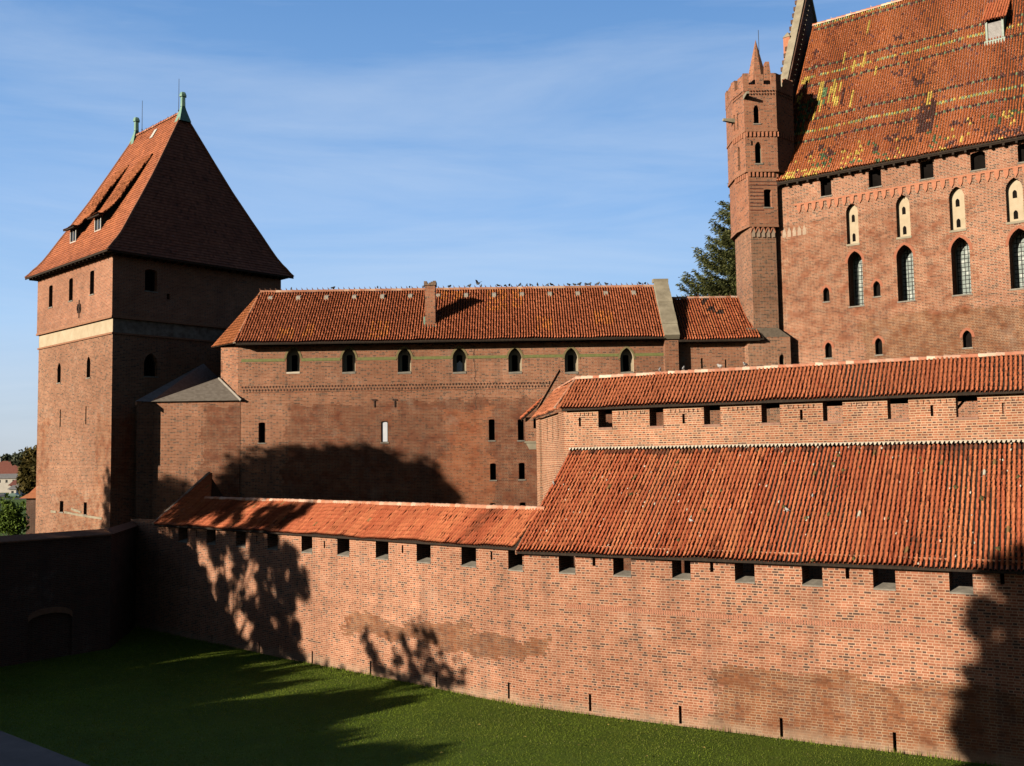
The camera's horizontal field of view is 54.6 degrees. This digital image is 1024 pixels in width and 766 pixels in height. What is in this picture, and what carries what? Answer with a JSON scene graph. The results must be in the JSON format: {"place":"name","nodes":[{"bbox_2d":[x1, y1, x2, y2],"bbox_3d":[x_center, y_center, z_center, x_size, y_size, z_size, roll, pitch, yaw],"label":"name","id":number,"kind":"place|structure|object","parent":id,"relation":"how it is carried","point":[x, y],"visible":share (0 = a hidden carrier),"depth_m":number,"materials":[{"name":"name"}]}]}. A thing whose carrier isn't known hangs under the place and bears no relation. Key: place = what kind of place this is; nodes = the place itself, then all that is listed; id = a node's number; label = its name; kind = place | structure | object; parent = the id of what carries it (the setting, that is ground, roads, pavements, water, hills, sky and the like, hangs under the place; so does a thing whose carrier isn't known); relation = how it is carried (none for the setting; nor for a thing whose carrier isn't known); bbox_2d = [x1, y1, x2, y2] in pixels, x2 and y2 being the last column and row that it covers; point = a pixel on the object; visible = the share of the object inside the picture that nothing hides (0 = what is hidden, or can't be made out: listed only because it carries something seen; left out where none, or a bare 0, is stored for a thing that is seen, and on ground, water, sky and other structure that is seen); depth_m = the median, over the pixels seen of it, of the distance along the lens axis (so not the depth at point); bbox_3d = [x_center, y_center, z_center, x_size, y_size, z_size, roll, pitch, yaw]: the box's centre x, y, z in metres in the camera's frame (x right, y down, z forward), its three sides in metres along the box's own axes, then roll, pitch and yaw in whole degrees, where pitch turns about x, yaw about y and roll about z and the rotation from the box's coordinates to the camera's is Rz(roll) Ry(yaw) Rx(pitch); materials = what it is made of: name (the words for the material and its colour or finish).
{"place":"outdoors","nodes":[
{"label":"outdoors","id":0,"kind":"place"},
{"bbox_2d":[0,474,17,492],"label":"house","id":1,"kind":"structure","parent":0,"point":[6,480],"depth_m":393.43,"materials":[{"name":"white paint"}]},
{"bbox_2d":[0,458,18,473],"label":"roof","id":2,"kind":"structure","parent":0,"point":[6,467],"depth_m":432.05,"materials":[{"name":"red tile"}]},
{"bbox_2d":[8,480,20,486],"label":"roof","id":3,"kind":"structure","parent":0,"point":[12,483],"depth_m":374.35,"materials":[{"name":"red tile"}]},
{"bbox_2d":[7,484,23,495],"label":"garage","id":4,"kind":"structure","parent":0,"point":[12,489],"depth_m":348.47,"materials":[{"name":"white paint"}]},
{"bbox_2d":[0,731,89,765],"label":"path","id":5,"kind":"structure","parent":0,"point":[15,751],"depth_m":9.48,"materials":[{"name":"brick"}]},
{"bbox_2d":[25,92,293,532],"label":"great tower","id":6,"kind":"structure","parent":0,"point":[165,271],"depth_m":81.49,"materials":[{"name":"brick"}]},
{"bbox_2d":[143,355,157,377],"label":"window","id":7,"kind":"structure","parent":6,"relation":"in","point":[149,364],"depth_m":79.13,"materials":[{"name":"glass"}]},
{"bbox_2d":[144,270,157,292],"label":"window","id":8,"kind":"structure","parent":6,"relation":"in","point":[149,275],"depth_m":79.42,"materials":[{"name":"glass"}]},
{"bbox_2d":[0,0,893,456],"label":"sky","id":9,"kind":"structure","parent":0,"point":[372,143],"materials":[{"name":"blue"}]},
{"bbox_2d":[0,493,1013,765],"bbox_3d":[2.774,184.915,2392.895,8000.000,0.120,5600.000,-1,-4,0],"label":"moat ground","id":10,"kind":"structure","parent":0,"point":[244,755],"depth_m":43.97,"materials":[{"name":"green plant"}]},
{"bbox_2d":[0,453,13,460],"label":"distant tree","id":11,"kind":"object","parent":10,"relation":"on","point":[4,457],"visible":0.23,"depth_m":496.65,"materials":[{"name":"green plant"}]},
{"bbox_2d":[7,493,20,496],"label":"parked car","id":12,"kind":"object","parent":10,"relation":"on","point":[13,494],"visible":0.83,"depth_m":336.35,"materials":[{"name":"paint"}]},
{"bbox_2d":[0,494,29,534],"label":"bush","id":13,"kind":"object","parent":10,"relation":"on","point":[13,521],"visible":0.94,"depth_m":89.08,"materials":[{"name":"green plant"}]},
{"bbox_2d":[8,449,28,466],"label":"distant tree","id":14,"kind":"object","parent":10,"relation":"on","point":[16,461],"visible":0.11,"depth_m":416.92,"materials":[{"name":"green plant"}]},
{"bbox_2d":[15,445,36,496],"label":"autumn tree","id":15,"kind":"object","parent":10,"relation":"on","point":[26,477],"visible":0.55,"depth_m":138.16,"materials":[{"name":"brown plant"}]},
{"bbox_2d":[21,487,35,533],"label":"wall turret","id":16,"kind":"object","parent":10,"relation":"on","point":[30,497],"depth_m":103.35,"materials":[{"name":"brick"}]},
{"bbox_2d":[0,529,111,666],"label":"wall","id":17,"kind":"structure","parent":10,"relation":"on","point":[54,594],"depth_m":61.13,"materials":[{"name":"brick"}]},
{"bbox_2d":[104,521,137,648],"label":"wall stub","id":18,"kind":"object","parent":10,"relation":"on","point":[123,585],"depth_m":67.25,"materials":[{"name":"brick"}]},
{"bbox_2d":[135,363,241,519],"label":"stair block","id":19,"kind":"structure","parent":10,"relation":"on","point":[188,431],"depth_m":74.85,"materials":[{"name":"brick"}]},
{"bbox_2d":[131,472,545,705],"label":"moat wall","id":20,"kind":"structure","parent":10,"relation":"on","point":[428,594],"depth_m":56.37,"materials":[{"name":"brick"}]},
{"bbox_2d":[211,281,665,570],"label":"hall wing","id":21,"kind":"structure","parent":10,"relation":"on","point":[430,393],"depth_m":75.15,"materials":[{"name":"brown brick"}]},
{"bbox_2d":[257,423,265,443],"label":"window","id":22,"kind":"structure","parent":21,"relation":"in","point":[262,425],"depth_m":75.36,"materials":[{"name":"glass"}]},
{"bbox_2d":[284,346,301,373],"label":"window","id":23,"kind":"structure","parent":21,"relation":"in","point":[294,357],"depth_m":75.62,"materials":[{"name":"glass"}]},
{"bbox_2d":[340,346,357,373],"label":"window","id":24,"kind":"structure","parent":21,"relation":"in","point":[349,358],"depth_m":75.71,"materials":[{"name":"glass"}]},
{"bbox_2d":[380,421,388,442],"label":"window","id":25,"kind":"structure","parent":21,"relation":"in","point":[384,424],"depth_m":75.01,"materials":[{"name":"glass"}]},
{"bbox_2d":[395,346,412,373],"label":"window","id":26,"kind":"structure","parent":21,"relation":"in","point":[404,358],"depth_m":75.71,"materials":[{"name":"glass"}]},
{"bbox_2d":[450,346,467,373],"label":"window","id":27,"kind":"structure","parent":21,"relation":"in","point":[459,357],"depth_m":75.63,"materials":[{"name":"glass"}]},
{"bbox_2d":[488,419,495,441],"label":"window","id":28,"kind":"structure","parent":21,"relation":"in","point":[491,422],"depth_m":75.34,"materials":[{"name":"glass"}]},
{"bbox_2d":[489,463,496,480],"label":"window","id":29,"kind":"structure","parent":21,"relation":"in","point":[492,466],"depth_m":75.12,"materials":[{"name":"glass"}]},
{"bbox_2d":[506,346,523,373],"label":"window","id":30,"kind":"structure","parent":21,"relation":"in","point":[514,357],"depth_m":75.69,"materials":[{"name":"glass"}]},
{"bbox_2d":[517,419,524,441],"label":"window","id":31,"kind":"structure","parent":21,"relation":"in","point":[520,423],"depth_m":75.34,"materials":[{"name":"glass"}]},
{"bbox_2d":[518,463,525,480],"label":"window","id":32,"kind":"structure","parent":21,"relation":"in","point":[521,465],"depth_m":75.12,"materials":[{"name":"glass"}]},
{"bbox_2d":[562,346,579,373],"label":"window","id":33,"kind":"structure","parent":21,"relation":"in","point":[570,357],"depth_m":75.63,"materials":[{"name":"glass"}]},
{"bbox_2d":[618,346,635,373],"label":"window","id":34,"kind":"structure","parent":21,"relation":"in","point":[625,357],"depth_m":75.69,"materials":[{"name":"glass"}]},
{"bbox_2d":[652,279,684,572],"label":"fire wall","id":35,"kind":"structure","parent":10,"relation":"on","point":[664,301],"depth_m":75.20,"materials":[{"name":"brick"}]},
{"bbox_2d":[672,294,763,575],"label":"short wing","id":36,"kind":"structure","parent":10,"relation":"on","point":[713,332],"depth_m":75.39,"materials":[{"name":"tile"}]},
{"bbox_2d":[722,30,794,575],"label":"stair turret","id":37,"kind":"object","parent":10,"relation":"on","point":[759,119],"visible":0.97,"depth_m":76.72,"materials":[{"name":"brick"}]},
{"bbox_2d":[753,106,760,124],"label":"window","id":38,"kind":"structure","parent":37,"relation":"in","point":[756,116],"depth_m":77.17,"materials":[{"name":"glass"}]},
{"bbox_2d":[755,143,762,164],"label":"window","id":39,"kind":"structure","parent":37,"relation":"in","point":[757,148],"depth_m":76.99,"materials":[{"name":"glass"}]},
{"bbox_2d":[764,190,772,207],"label":"window","id":40,"kind":"structure","parent":37,"relation":"in","point":[767,204],"depth_m":76.84,"materials":[{"name":"glass"}]},
{"bbox_2d":[779,355,783,364],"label":"window","id":41,"kind":"structure","parent":37,"relation":"in","point":[781,359],"depth_m":75.21,"materials":[{"name":"glass"}]},
{"bbox_2d":[515,439,1023,765],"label":"moat wall","id":42,"kind":"structure","parent":10,"relation":"on","point":[923,655],"depth_m":42.60,"materials":[{"name":"brick"}]},
{"bbox_2d":[532,351,1023,505],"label":"gallery wall","id":43,"kind":"structure","parent":42,"relation":"on","point":[865,394],"depth_m":48.29,"materials":[{"name":"brick"}]},
{"bbox_2d":[520,396,542,449],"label":"oriel","id":44,"kind":"object","parent":43,"relation":"attached to","point":[530,429],"visible":0.79,"depth_m":68.92,"materials":[{"name":"brick"}]},
{"bbox_2d":[536,368,567,418],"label":"brick gable","id":45,"kind":"structure","parent":43,"relation":"attached to","point":[559,378],"depth_m":67.74,"materials":[{"name":"orange brick"}]},
{"bbox_2d":[776,0,1023,586],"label":"great chapel","id":46,"kind":"structure","parent":10,"relation":"on","point":[900,230],"depth_m":72.80,"materials":[{"name":"brick"}]},
{"bbox_2d":[820,179,831,197],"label":"attic window","id":47,"kind":"structure","parent":46,"relation":"in","point":[826,184],"depth_m":75.19,"materials":[{"name":"glass"}]},
{"bbox_2d":[821,285,831,302],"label":"window","id":48,"kind":"structure","parent":46,"relation":"in","point":[828,289],"depth_m":74.59,"materials":[{"name":"brick"}]},
{"bbox_2d":[823,340,833,358],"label":"window","id":49,"kind":"structure","parent":46,"relation":"in","point":[829,347],"depth_m":74.30,"materials":[{"name":"brick"}]},
{"bbox_2d":[845,249,864,307],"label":"lancet window","id":50,"kind":"structure","parent":46,"relation":"in","point":[857,262],"depth_m":74.01,"materials":[{"name":"glass"}]},
{"bbox_2d":[868,170,881,188],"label":"attic window","id":51,"kind":"structure","parent":46,"relation":"in","point":[875,176],"depth_m":72.95,"materials":[{"name":"glass"}]},
{"bbox_2d":[870,278,882,297],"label":"window","id":52,"kind":"structure","parent":46,"relation":"in","point":[877,286],"depth_m":72.31,"materials":[{"name":"brick"}]},
{"bbox_2d":[872,335,884,355],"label":"window","id":53,"kind":"structure","parent":46,"relation":"in","point":[879,342],"depth_m":72.05,"materials":[{"name":"brick"}]},
{"bbox_2d":[894,242,915,302],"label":"lancet window","id":54,"kind":"structure","parent":46,"relation":"in","point":[907,270],"depth_m":71.82,"materials":[{"name":"glass"}]},
{"bbox_2d":[919,162,934,180],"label":"attic window","id":55,"kind":"structure","parent":46,"relation":"in","point":[927,168],"depth_m":70.70,"materials":[{"name":"glass"}]},
{"bbox_2d":[948,234,972,296],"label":"lancet window","id":56,"kind":"structure","parent":46,"relation":"in","point":[962,253],"depth_m":69.51,"materials":[{"name":"glass"}]},
{"bbox_2d":[960,327,974,348],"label":"window","id":57,"kind":"structure","parent":46,"relation":"in","point":[968,336],"depth_m":68.36,"materials":[{"name":"brick"}]},
{"bbox_2d":[970,153,986,171],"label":"attic window","id":58,"kind":"structure","parent":46,"relation":"in","point":[978,160],"depth_m":68.61,"materials":[{"name":"black glass"}]},
{"bbox_2d":[1006,225,1023,290],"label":"lancet window","id":59,"kind":"structure","parent":46,"relation":"in","point":[1018,243],"depth_m":67.35,"materials":[{"name":"glass"}]},
{"bbox_2d":[1017,145,1023,163],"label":"attic window","id":60,"kind":"structure","parent":46,"relation":"in","point":[1021,149],"depth_m":66.99,"materials":[{"name":"glass"}]},
{"bbox_2d":[675,183,736,296],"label":"spruce","id":61,"kind":"object","parent":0,"point":[723,264],"visible":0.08,"depth_m":96.20,"materials":[{"name":"green plant"}]}
]}

